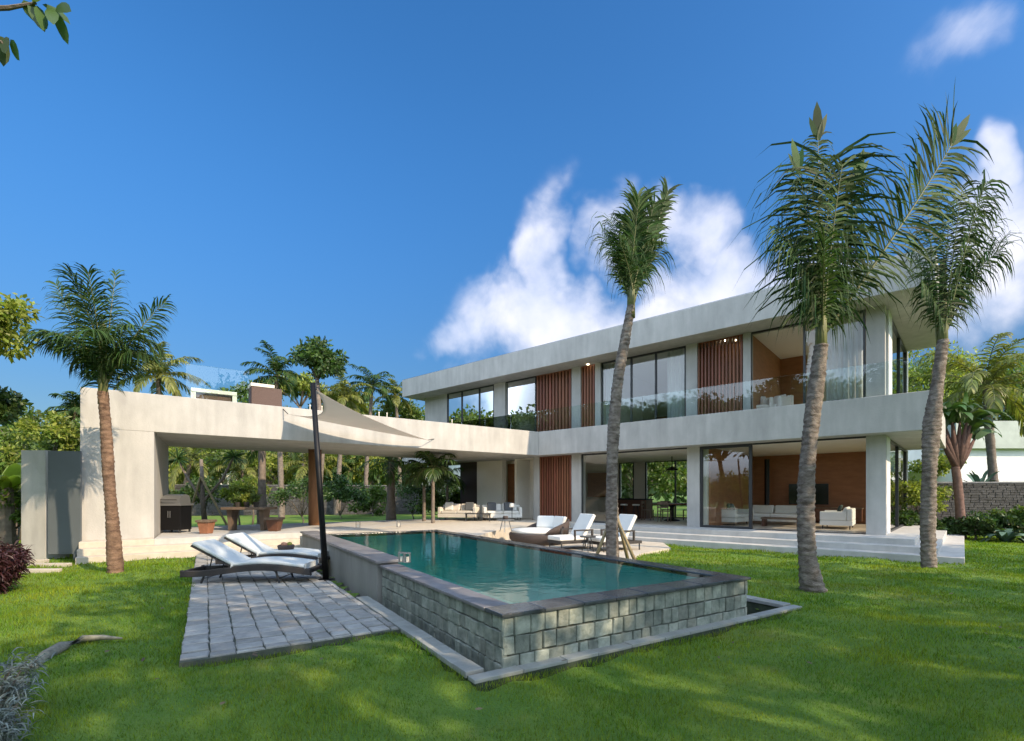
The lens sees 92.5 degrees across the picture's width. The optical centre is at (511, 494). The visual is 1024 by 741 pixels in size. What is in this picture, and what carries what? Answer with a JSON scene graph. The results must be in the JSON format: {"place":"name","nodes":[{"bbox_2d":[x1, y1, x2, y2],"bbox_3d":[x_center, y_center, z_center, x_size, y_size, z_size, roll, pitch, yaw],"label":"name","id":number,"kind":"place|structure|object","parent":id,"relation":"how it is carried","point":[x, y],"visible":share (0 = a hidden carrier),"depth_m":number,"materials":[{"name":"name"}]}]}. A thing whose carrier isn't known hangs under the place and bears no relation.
{"place":"outdoors","nodes":[
{"label":"outdoors","id":0,"kind":"place"},
{"bbox_2d":[190,387,236,401],"bbox_3d":[-8.988,-2.896,14.771,1.176,0.449,0.400,0,0,-36],"label":"outdoor sofa","id":1,"kind":"object","parent":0,"point":[209,394],"visible":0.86,"depth_m":14.65,"materials":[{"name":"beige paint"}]},
{"bbox_2d":[248,383,281,406],"bbox_3d":[-7.866,-3.061,15.597,0.888,0.779,0.640,0,0,-36],"label":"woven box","id":2,"kind":"object","parent":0,"point":[263,394],"visible":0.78,"depth_m":15.34,"materials":[{"name":"paint"}]},
{"bbox_2d":[192,495,686,524],"bbox_3d":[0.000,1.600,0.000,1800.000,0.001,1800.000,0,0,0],"label":"ground","id":3,"kind":"structure","parent":0,"point":[245,519],"depth_m":34.09,"materials":[{"name":"green soil"}]},
{"bbox_2d":[44,391,79,445],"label":"coconut palm","id":4,"kind":"object","parent":3,"relation":"on","point":[73,406],"visible":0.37,"depth_m":29.47,"materials":[{"name":"green plant"}]},
{"bbox_2d":[113,341,210,396],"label":"coconut palm","id":5,"kind":"object","parent":3,"relation":"on","point":[172,386],"visible":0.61,"depth_m":29.86,"materials":[{"name":"green plant"}]},
{"bbox_2d":[168,448,214,483],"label":"broadleaf tree","id":6,"kind":"object","parent":3,"relation":"on","point":[194,470],"visible":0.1,"depth_m":45.58,"materials":[{"name":"green plant"}]},
{"bbox_2d":[168,447,227,491],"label":"coconut palm","id":7,"kind":"object","parent":3,"relation":"on","point":[194,461],"visible":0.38,"depth_m":37.85,"materials":[{"name":"green plant"}]},
{"bbox_2d":[193,449,257,484],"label":"broadleaf tree","id":8,"kind":"object","parent":3,"relation":"on","point":[210,458],"visible":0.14,"depth_m":42.99,"materials":[{"name":"green plant"}]},
{"bbox_2d":[203,449,277,484],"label":"coconut palm","id":9,"kind":"object","parent":3,"relation":"on","point":[241,473],"visible":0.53,"depth_m":39.15,"materials":[{"name":"green plant"}]},
{"bbox_2d":[217,376,278,469],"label":"broadleaf tree","id":10,"kind":"object","parent":3,"relation":"on","point":[241,389],"visible":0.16,"depth_m":43.08,"materials":[{"name":"green plant"}]},
{"bbox_2d":[236,450,298,484],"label":"broadleaf tree","id":11,"kind":"object","parent":3,"relation":"on","point":[272,466],"visible":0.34,"depth_m":45.05,"materials":[{"name":"green plant"}]},
{"bbox_2d":[240,340,310,516],"bbox_3d":[-16.457,-4.262,34.110,4.806,11.936,4.677,0,0,0],"label":"coconut palm","id":12,"kind":"object","parent":3,"relation":"on","point":[276,366],"visible":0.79,"depth_m":33.81,"materials":[{"name":"green plant"}]},
{"bbox_2d":[168,484,419,515],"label":"stone wall","id":13,"kind":"structure","parent":3,"relation":"on","point":[212,510],"depth_m":38.09,"materials":[{"name":"stone"}]},
{"bbox_2d":[267,475,330,522],"bbox_3d":[-11.432,0.330,26.337,3.194,2.767,3.810,0,0,0],"label":"shrub","id":14,"kind":"object","parent":3,"relation":"on","point":[281,494],"visible":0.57,"depth_m":25.48,"materials":[{"name":"green plant"}]},
{"bbox_2d":[273,371,328,479],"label":"palm tree","id":15,"kind":"object","parent":3,"relation":"on","point":[303,387],"visible":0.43,"depth_m":43.84,"materials":[{"name":"green plant"}]},
{"bbox_2d":[268,452,350,484],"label":"coconut palm","id":16,"kind":"object","parent":3,"relation":"on","point":[304,457],"visible":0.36,"depth_m":39.59,"materials":[{"name":"green plant"}]},
{"bbox_2d":[286,335,348,483],"bbox_3d":[-11.836,-4.085,29.944,3.692,11.599,4.104,0,0,0],"label":"broadleaf tree","id":17,"kind":"object","parent":3,"relation":"on","point":[320,360],"visible":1,"depth_m":29.17,"materials":[{"name":"green plant"}]},
{"bbox_2d":[323,454,363,483],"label":"broadleaf tree","id":18,"kind":"object","parent":3,"relation":"on","point":[331,466],"visible":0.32,"depth_m":44.12,"materials":[{"name":"green plant"}]},
{"bbox_2d":[323,472,369,518],"bbox_3d":[-11.245,0.104,31.706,4.023,3.229,2.939,0,0,0],"label":"shrub","id":19,"kind":"object","parent":3,"relation":"on","point":[338,489],"visible":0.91,"depth_m":31.12,"materials":[{"name":"green plant"}]},
{"bbox_2d":[321,374,374,514],"bbox_3d":[-12.757,-3.732,38.056,4.335,10.867,4.221,0,0,0],"label":"coconut palm","id":20,"kind":"object","parent":3,"relation":"on","point":[344,396],"visible":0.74,"depth_m":37.83,"materials":[{"name":"green plant"}]},
{"bbox_2d":[323,455,378,484],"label":"coconut palm","id":21,"kind":"object","parent":3,"relation":"on","point":[350,461],"visible":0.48,"depth_m":43.35,"materials":[{"name":"green plant"}]},
{"bbox_2d":[346,484,386,515],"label":"shrub","id":22,"kind":"object","parent":3,"relation":"on","point":[377,494],"visible":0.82,"depth_m":35.89,"materials":[{"name":"green plant"}]},
{"bbox_2d":[345,364,402,484],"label":"coconut palm","id":23,"kind":"object","parent":3,"relation":"on","point":[374,382],"visible":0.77,"depth_m":41.84,"materials":[{"name":"green plant"}]},
{"bbox_2d":[373,378,412,483],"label":"coconut palm","id":24,"kind":"object","parent":3,"relation":"on","point":[395,400],"visible":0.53,"depth_m":45.83,"materials":[{"name":"green plant"}]},
{"bbox_2d":[365,394,424,483],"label":"palm tree","id":25,"kind":"object","parent":3,"relation":"on","point":[416,414],"visible":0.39,"depth_m":48.02,"materials":[{"name":"green plant"}]},
{"bbox_2d":[395,470,429,518],"bbox_3d":[-5.408,0.107,27.881,3.066,3.213,3.346,0,0,-13],"label":"shrub","id":26,"kind":"object","parent":3,"relation":"on","point":[400,489],"visible":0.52,"depth_m":27.19,"materials":[{"name":"green plant"}]},
{"bbox_2d":[0,413,998,502],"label":"wood","id":27,"kind":"object","parent":3,"relation":"on","point":[626,492],"visible":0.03,"depth_m":70.96,"materials":[{"name":"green plant"}]},
{"bbox_2d":[621,462,686,496],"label":"broadleaf tree","id":28,"kind":"object","parent":3,"relation":"on","point":[661,478],"visible":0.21,"depth_m":32.92,"materials":[{"name":"green plant"}]},
{"bbox_2d":[908,340,1002,397],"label":"broadleaf tree","id":29,"kind":"object","parent":3,"relation":"on","point":[924,368],"visible":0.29,"depth_m":40.38,"materials":[{"name":"green plant"}]},
{"bbox_2d":[908,421,1023,481],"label":"neighbour house","id":30,"kind":"structure","parent":3,"relation":"on","point":[1009,443],"depth_m":29.00,"materials":[{"name":"paint"}]},
{"bbox_2d":[943,372,1023,420],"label":"broadleaf tree","id":31,"kind":"object","parent":3,"relation":"on","point":[1006,417],"visible":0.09,"depth_m":39.73,"materials":[{"name":"green plant"}]},
{"bbox_2d":[0,524,1023,740],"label":"lawn","id":32,"kind":"structure","parent":0,"point":[477,717],"depth_m":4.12,"materials":[{"name":"green plant"}]},
{"bbox_2d":[0,463,20,550],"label":"banana plant","id":33,"kind":"object","parent":32,"relation":"on","point":[10,478],"visible":0.58,"depth_m":13.08,"materials":[{"name":"green plant"}]},
{"bbox_2d":[0,485,20,528],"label":"shrub","id":34,"kind":"object","parent":32,"relation":"on","point":[16,515],"visible":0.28,"depth_m":13.13,"materials":[{"name":"green plant"}]},
{"bbox_2d":[0,385,33,425],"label":"broadleaf tree","id":35,"kind":"object","parent":32,"relation":"on","point":[13,403],"visible":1,"depth_m":10.69,"materials":[{"name":"green plant"}]},
{"bbox_2d":[0,537,37,593],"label":"burgundy bush","id":36,"kind":"object","parent":32,"relation":"on","point":[15,560],"visible":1,"depth_m":7.97,"materials":[{"name":"red plant"}]},
{"bbox_2d":[0,292,43,363],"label":"broadleaf tree","id":37,"kind":"object","parent":32,"relation":"on","point":[10,317],"visible":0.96,"depth_m":9.78,"materials":[{"name":"green plant"}]},
{"bbox_2d":[0,687,48,740],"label":"silver shrub","id":38,"kind":"object","parent":32,"relation":"on","point":[8,727],"visible":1,"depth_m":3.08,"materials":[{"name":"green plant"}]},
{"bbox_2d":[0,647,56,716],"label":"silver shrub","id":39,"kind":"object","parent":32,"relation":"on","point":[15,685],"visible":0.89,"depth_m":3.54,"materials":[{"name":"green plant"}]},
{"bbox_2d":[0,0,70,66],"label":"almond tree","id":40,"kind":"object","parent":32,"relation":"on","point":[41,18],"visible":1,"depth_m":3.20,"materials":[{"name":"green plant"}]},
{"bbox_2d":[0,406,77,540],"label":"shrub","id":41,"kind":"object","parent":32,"relation":"on","point":[28,414],"visible":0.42,"depth_m":16.75,"materials":[{"name":"green plant"}]},
{"bbox_2d":[0,410,79,462],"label":"shrub","id":42,"kind":"object","parent":32,"relation":"on","point":[53,425],"visible":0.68,"depth_m":15.58,"materials":[{"name":"green plant"}]},
{"bbox_2d":[21,450,81,559],"bbox_3d":[-11.335,0.310,12.147,1.598,2.780,0.532,0,0,6],"label":"garden screen","id":43,"kind":"object","parent":32,"relation":"on","point":[51,504],"visible":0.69,"depth_m":11.96,"materials":[{"name":"concrete"}]},
{"bbox_2d":[39,415,79,450],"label":"shrub","id":44,"kind":"object","parent":32,"relation":"on","point":[49,447],"visible":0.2,"depth_m":16.02,"materials":[{"name":"green plant"}]},
{"bbox_2d":[23,635,122,670],"bbox_3d":[-4.463,1.567,4.875,0.446,0.116,1.043,0,0,0],"label":"dry frond","id":45,"kind":"object","parent":32,"relation":"on","point":[59,647],"visible":0.79,"depth_m":5.03,"materials":[{"name":"beige plant"}]},
{"bbox_2d":[18,262,178,573],"bbox_3d":[-8.385,-1.555,10.056,2.607,6.483,2.506,0,0,0],"label":"planted palm","id":46,"kind":"object","parent":32,"relation":"on","point":[101,357],"visible":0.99,"depth_m":9.95,"materials":[{"name":"green plant"}]},
{"bbox_2d":[183,476,222,517],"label":"shrub","id":47,"kind":"object","parent":32,"relation":"on","point":[211,483],"visible":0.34,"depth_m":21.51,"materials":[{"name":"green plant"}]},
{"bbox_2d":[168,447,248,519],"bbox_3d":[-12.171,-0.705,19.504,3.452,4.621,1.237,0,0,0],"label":"staked tree","id":48,"kind":"object","parent":32,"relation":"on","point":[232,455],"visible":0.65,"depth_m":19.46,"materials":[{"name":"green plant"}]},
{"bbox_2d":[217,483,257,524],"bbox_3d":[-11.051,0.607,20.016,1.765,2.198,1.394,0,0,38],"label":"shrub","id":49,"kind":"object","parent":32,"relation":"on","point":[226,493],"visible":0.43,"depth_m":19.91,"materials":[{"name":"green plant"}]},
{"bbox_2d":[230,474,272,524],"bbox_3d":[-12.752,0.327,23.922,1.799,2.757,2.021,0,0,-39],"label":"shrub","id":50,"kind":"object","parent":32,"relation":"on","point":[251,479],"visible":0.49,"depth_m":23.53,"materials":[{"name":"green plant"}]},
{"bbox_2d":[241,450,296,524],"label":"garden palm","id":51,"kind":"object","parent":32,"relation":"on","point":[262,475],"visible":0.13,"depth_m":21.39,"materials":[{"name":"grey plant"}]},
{"bbox_2d":[179,552,400,667],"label":"patio","id":52,"kind":"structure","parent":32,"relation":"on","point":[248,635],"depth_m":6.35,"materials":[{"name":"grey stone"}]},
{"bbox_2d":[180,539,321,582],"bbox_3d":[-4.613,1.181,8.798,2.200,0.720,0.704,0,0,-2],"label":"patio lounger","id":53,"kind":"object","parent":52,"relation":"on","point":[232,560],"visible":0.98,"depth_m":8.50,"materials":[{"name":"wicker"}]},
{"bbox_2d":[215,532,329,564],"bbox_3d":[-4.944,1.181,10.321,2.200,0.720,0.704,0,0,1],"label":"patio lounger","id":54,"kind":"object","parent":52,"relation":"on","point":[256,548],"visible":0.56,"depth_m":10.03,"materials":[{"name":"wicker"}]},
{"bbox_2d":[310,382,333,580],"bbox_3d":[-3.498,-0.255,8.943,0.476,3.619,0.258,0,0,7],"label":"sail pole","id":55,"kind":"object","parent":52,"relation":"on","point":[324,555],"visible":0.97,"depth_m":8.95,"materials":[{"name":"black metal"}]},
{"bbox_2d":[358,456,414,519],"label":"garden palm","id":56,"kind":"object","parent":32,"relation":"on","point":[392,463],"visible":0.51,"depth_m":22.84,"materials":[{"name":"green plant"}]},
{"bbox_2d":[398,460,446,520],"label":"garden palm","id":57,"kind":"object","parent":32,"relation":"on","point":[412,470],"visible":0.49,"depth_m":20.94,"materials":[{"name":"green plant"}]},
{"bbox_2d":[402,451,459,522],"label":"garden palm","id":58,"kind":"object","parent":32,"relation":"on","point":[433,461],"visible":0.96,"depth_m":19.43,"materials":[{"name":"green plant"}]},
{"bbox_2d":[415,489,448,514],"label":"shrub","id":59,"kind":"object","parent":32,"relation":"on","point":[440,500],"visible":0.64,"depth_m":25.80,"materials":[{"name":"green plant"}]},
{"bbox_2d":[435,464,465,517],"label":"garden palm","id":60,"kind":"object","parent":32,"relation":"on","point":[448,479],"visible":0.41,"depth_m":24.45,"materials":[{"name":"green plant"}]},
{"bbox_2d":[75,246,964,564],"bbox_3d":[1.022,-2.325,16.986,23.638,8.050,22.609,0,0,38],"label":"villa","id":61,"kind":"object","parent":32,"relation":"on","point":[525,430],"visible":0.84,"depth_m":16.99,"materials":[{"name":"concrete"}]},
{"bbox_2d":[160,494,193,532],"bbox_3d":[-10.120,0.564,14.725,0.700,1.142,0.630,0,0,0],"label":"barbecue grill","id":62,"kind":"object","parent":61,"relation":"on","point":[175,511],"visible":0.88,"depth_m":14.50,"materials":[{"name":"black paint"}]},
{"bbox_2d":[221,507,276,530],"bbox_3d":[-8.345,0.765,15.587,1.383,0.740,0.800,0,0,0],"label":"plank table","id":63,"kind":"object","parent":61,"relation":"on","point":[232,516],"visible":0.92,"depth_m":15.42,"materials":[{"name":"brown wood"}]},
{"bbox_2d":[308,449,321,524],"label":"timber column","id":64,"kind":"structure","parent":61,"relation":"attached to","point":[313,516],"depth_m":18.02,"materials":[{"name":"brown wood"}]},
{"bbox_2d":[283,389,432,439],"bbox_3d":[-4.906,-2.269,13.482,4.129,0.680,8.890,0,0,0],"label":"shade sail","id":65,"kind":"object","parent":61,"relation":"attached to","point":[334,411],"visible":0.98,"depth_m":13.22,"materials":[{"name":"beige fabric"}]},
{"bbox_2d":[420,463,460,514],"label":"window","id":66,"kind":"structure","parent":61,"relation":"in","point":[454,494],"depth_m":26.27,"materials":[{"name":"clear glass"}]},
{"bbox_2d":[438,502,480,519],"bbox_3d":[-2.350,0.738,21.900,1.750,0.791,0.850,0,0,12],"label":"terrace sofa","id":67,"kind":"object","parent":61,"relation":"on","point":[450,509],"visible":0.97,"depth_m":21.75,"materials":[{"name":"white fabric"}]},
{"bbox_2d":[447,384,493,422],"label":"window","id":68,"kind":"structure","parent":61,"relation":"in","point":[475,403],"depth_m":25.06,"materials":[{"name":"clear glass"}]},
{"bbox_2d":[482,502,521,520],"bbox_3d":[-0.450,0.738,21.700,1.700,0.791,0.850,0,0,-8],"label":"terrace sofa","id":69,"kind":"object","parent":61,"relation":"on","point":[494,509],"visible":0.88,"depth_m":21.39,"materials":[{"name":"white fabric"}]},
{"bbox_2d":[507,464,514,503],"bbox_3d":[0.041,-0.189,24.283,0.655,2.646,0.055,0,0,41],"label":"terrace door","id":70,"kind":"structure","parent":61,"relation":"in","point":[510,467],"depth_m":24.30,"materials":[{"name":"brown wood"}]},
{"bbox_2d":[506,376,536,431],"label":"window","id":71,"kind":"structure","parent":61,"relation":"in","point":[515,388],"depth_m":23.07,"materials":[{"name":"grey metal"}]},
{"bbox_2d":[586,499,605,515],"bbox_3d":[4.458,0.684,25.992,2.213,0.899,0.570,0,0,41],"label":"kitchen counter","id":72,"kind":"object","parent":61,"relation":"on","point":[596,507],"visible":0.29,"depth_m":25.68,"materials":[{"name":"paint"}]},
{"bbox_2d":[601,346,685,424],"bbox_3d":[4.987,-4.030,18.920,3.536,2.714,0.090,0,0,41],"label":"window","id":73,"kind":"structure","parent":61,"relation":"in","point":[631,358],"depth_m":18.92,"materials":[{"name":"grey metal"}]},
{"bbox_2d":[700,443,752,528],"bbox_3d":[7.189,-0.265,16.515,1.690,2.793,0.090,0,0,41],"label":"window","id":74,"kind":"structure","parent":61,"relation":"in","point":[750,445],"depth_m":16.26,"materials":[{"name":"grey metal"}]},
{"bbox_2d":[722,503,753,525],"bbox_3d":[8.365,0.738,18.547,1.500,0.791,0.900,0,0,-40],"label":"armchair","id":75,"kind":"object","parent":61,"relation":"on","point":[731,513],"visible":0.69,"depth_m":18.06,"materials":[{"name":"white fabric"}]},
{"bbox_2d":[764,459,770,521],"bbox_3d":[10.581,-0.165,20.331,0.280,2.600,0.280,0,0,0],"label":"column lamp","id":76,"kind":"object","parent":61,"relation":"on","point":[766,481],"visible":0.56,"depth_m":20.26,"materials":[{"name":"black paint"}]},
{"bbox_2d":[746,505,796,523],"bbox_3d":[10.031,0.773,18.689,2.000,0.720,0.900,0,0,41],"label":"sofa","id":77,"kind":"object","parent":61,"relation":"on","point":[760,511],"visible":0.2,"depth_m":18.61,"materials":[{"name":"white fabric"}]},
{"bbox_2d":[789,484,828,504],"bbox_3d":[12.047,-0.015,19.934,1.407,0.830,0.065,0,0,41],"label":"wall television","id":78,"kind":"object","parent":61,"relation":"attached to","point":[822,494],"depth_m":19.67,"materials":[{"name":"black"}]},
{"bbox_2d":[803,310,865,403],"bbox_3d":[9.714,-4.030,14.810,1.583,2.714,0.090,0,0,41],"label":"window","id":79,"kind":"structure","parent":61,"relation":"in","point":[861,311],"depth_m":14.35,"materials":[{"name":"grey metal"}]},
{"bbox_2d":[820,505,855,529],"bbox_3d":[10.995,0.738,16.526,0.900,0.791,1.500,0,0,38],"label":"armchair","id":80,"kind":"object","parent":61,"relation":"on","point":[845,516],"visible":1,"depth_m":15.95,"materials":[{"name":"white fabric"}]},
{"bbox_2d":[890,439,906,531],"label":"window","id":81,"kind":"structure","parent":61,"relation":"in","point":[898,455],"depth_m":16.32,"materials":[{"name":"clear glass"}]},
{"bbox_2d":[892,319,906,393],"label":"window","id":82,"kind":"structure","parent":61,"relation":"in","point":[899,367],"depth_m":16.67,"materials":[{"name":"clear glass"}]},
{"bbox_2d":[300,529,750,671],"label":"swimming pool","id":83,"kind":"structure","parent":32,"relation":"on","point":[498,612],"depth_m":6.01,"materials":[{"name":"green stone"}]},
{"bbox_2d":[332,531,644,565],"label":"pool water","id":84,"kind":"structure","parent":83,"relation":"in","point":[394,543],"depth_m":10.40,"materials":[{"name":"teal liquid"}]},
{"bbox_2d":[356,595,801,683],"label":"kerb","id":85,"kind":"structure","parent":32,"relation":"on","point":[475,673],"depth_m":5.13,"materials":[{"name":"stone"}]},
{"bbox_2d":[509,539,670,558],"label":"pool deck","id":86,"kind":"structure","parent":32,"relation":"on","point":[648,547],"depth_m":14.06,"materials":[{"name":"beige stone"}]},
{"bbox_2d":[509,516,569,545],"bbox_3d":[0.865,1.130,15.607,1.929,0.840,1.944,0,0,0],"label":"round daybed","id":87,"kind":"object","parent":86,"relation":"on","point":[540,530],"visible":0.85,"depth_m":15.00,"materials":[{"name":"white fabric"}]},
{"bbox_2d":[548,513,598,547],"bbox_3d":[1.770,1.055,14.076,1.370,0.987,0.710,0,0,-28],"label":"white recliner","id":88,"kind":"object","parent":86,"relation":"on","point":[583,524],"visible":0.79,"depth_m":13.95,"materials":[{"name":"fabric"}]},
{"bbox_2d":[588,514,641,551],"bbox_3d":[2.870,1.055,13.726,1.370,0.987,0.710,0,0,-28],"label":"white recliner","id":89,"kind":"object","parent":86,"relation":"on","point":[627,521],"visible":0.59,"depth_m":13.63,"materials":[{"name":"fabric"}]},
{"bbox_2d":[401,601,799,691],"bbox_3d":[-0.695,1.840,9.613,5.150,0.520,9.760,0,0,-32],"label":"overflow channel","id":90,"kind":"object","parent":32,"relation":"in","point":[752,607],"visible":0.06,"depth_m":4.94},
{"bbox_2d":[585,176,682,556],"bbox_3d":[2.508,-2.563,10.475,1.860,8.497,1.510,0,0,-40],"label":"planted palm","id":91,"kind":"object","parent":32,"relation":"on","point":[635,245],"visible":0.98,"depth_m":10.39,"materials":[{"name":"green plant"}]},
{"bbox_2d":[731,77,993,592],"bbox_3d":[5.935,-2.533,8.350,4.200,8.437,1.977,0,0,-21],"label":"planted palm","id":92,"kind":"object","parent":32,"relation":"on","point":[820,308],"visible":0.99,"depth_m":8.08,"materials":[{"name":"green plant"}]},
{"bbox_2d":[902,507,919,525],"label":"shrub","id":93,"kind":"object","parent":32,"relation":"on","point":[910,517],"visible":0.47,"depth_m":17.76,"materials":[{"name":"green plant"}]},
{"bbox_2d":[904,475,953,514],"bbox_3d":[15.424,0.483,18.478,2.177,2.450,1.957,0,0,-35],"label":"shrub","id":94,"kind":"object","parent":32,"relation":"on","point":[913,489],"visible":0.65,"depth_m":18.09,"materials":[{"name":"green plant"}]},
{"bbox_2d":[908,453,966,477],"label":"shrub","id":95,"kind":"object","parent":32,"relation":"on","point":[944,466],"visible":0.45,"depth_m":21.95,"materials":[{"name":"green plant"}]},
{"bbox_2d":[890,169,1023,567],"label":"planted palm","id":96,"kind":"object","parent":32,"relation":"on","point":[946,302],"visible":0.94,"depth_m":10.67,"materials":[{"name":"green plant"}]},
{"bbox_2d":[908,332,1023,481],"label":"coconut palm","id":97,"kind":"object","parent":32,"relation":"on","point":[995,367],"visible":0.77,"depth_m":21.69,"materials":[{"name":"green plant"}]},
{"bbox_2d":[908,482,1023,535],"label":"stone wall","id":98,"kind":"structure","parent":32,"relation":"on","point":[984,496],"depth_m":19.13,"materials":[{"name":"stone"}]},
{"bbox_2d":[946,510,1003,539],"bbox_3d":[16.474,1.123,17.404,1.292,1.169,1.581,0,0,-21],"label":"shrub","id":99,"kind":"object","parent":32,"relation":"on","point":[988,523],"visible":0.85,"depth_m":17.25,"materials":[{"name":"green plant"}]},
{"bbox_2d":[942,392,1012,539],"bbox_3d":[16.135,-0.991,17.813,3.003,5.291,2.087,0,0,0],"label":"fan palm","id":100,"kind":"object","parent":32,"relation":"on","point":[958,448],"visible":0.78,"depth_m":17.68,"materials":[{"name":"green plant"}]},
{"bbox_2d":[962,513,1023,537],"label":"shrub","id":101,"kind":"object","parent":32,"relation":"on","point":[1003,520],"visible":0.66,"depth_m":16.70,"materials":[{"name":"green plant"}]},
{"bbox_2d":[980,528,1023,541],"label":"taro plant","id":102,"kind":"object","parent":32,"relation":"on","point":[1008,534],"visible":0.93,"depth_m":16.33,"materials":[{"name":"green plant"}]},
{"bbox_2d":[985,504,1023,538],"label":"shrub","id":103,"kind":"object","parent":32,"relation":"on","point":[1019,513],"visible":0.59,"depth_m":16.70,"materials":[{"name":"green plant"}]},
{"bbox_2d":[0,0,1023,492],"label":"sky","id":104,"kind":"structure","parent":0,"point":[415,187],"materials":[{"name":"blue"}]},
{"bbox_2d":[618,499,653,518],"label":"kitchen island","id":105,"kind":"structure","parent":0,"point":[630,507],"depth_m":23.17,"materials":[{"name":"brown wood"}]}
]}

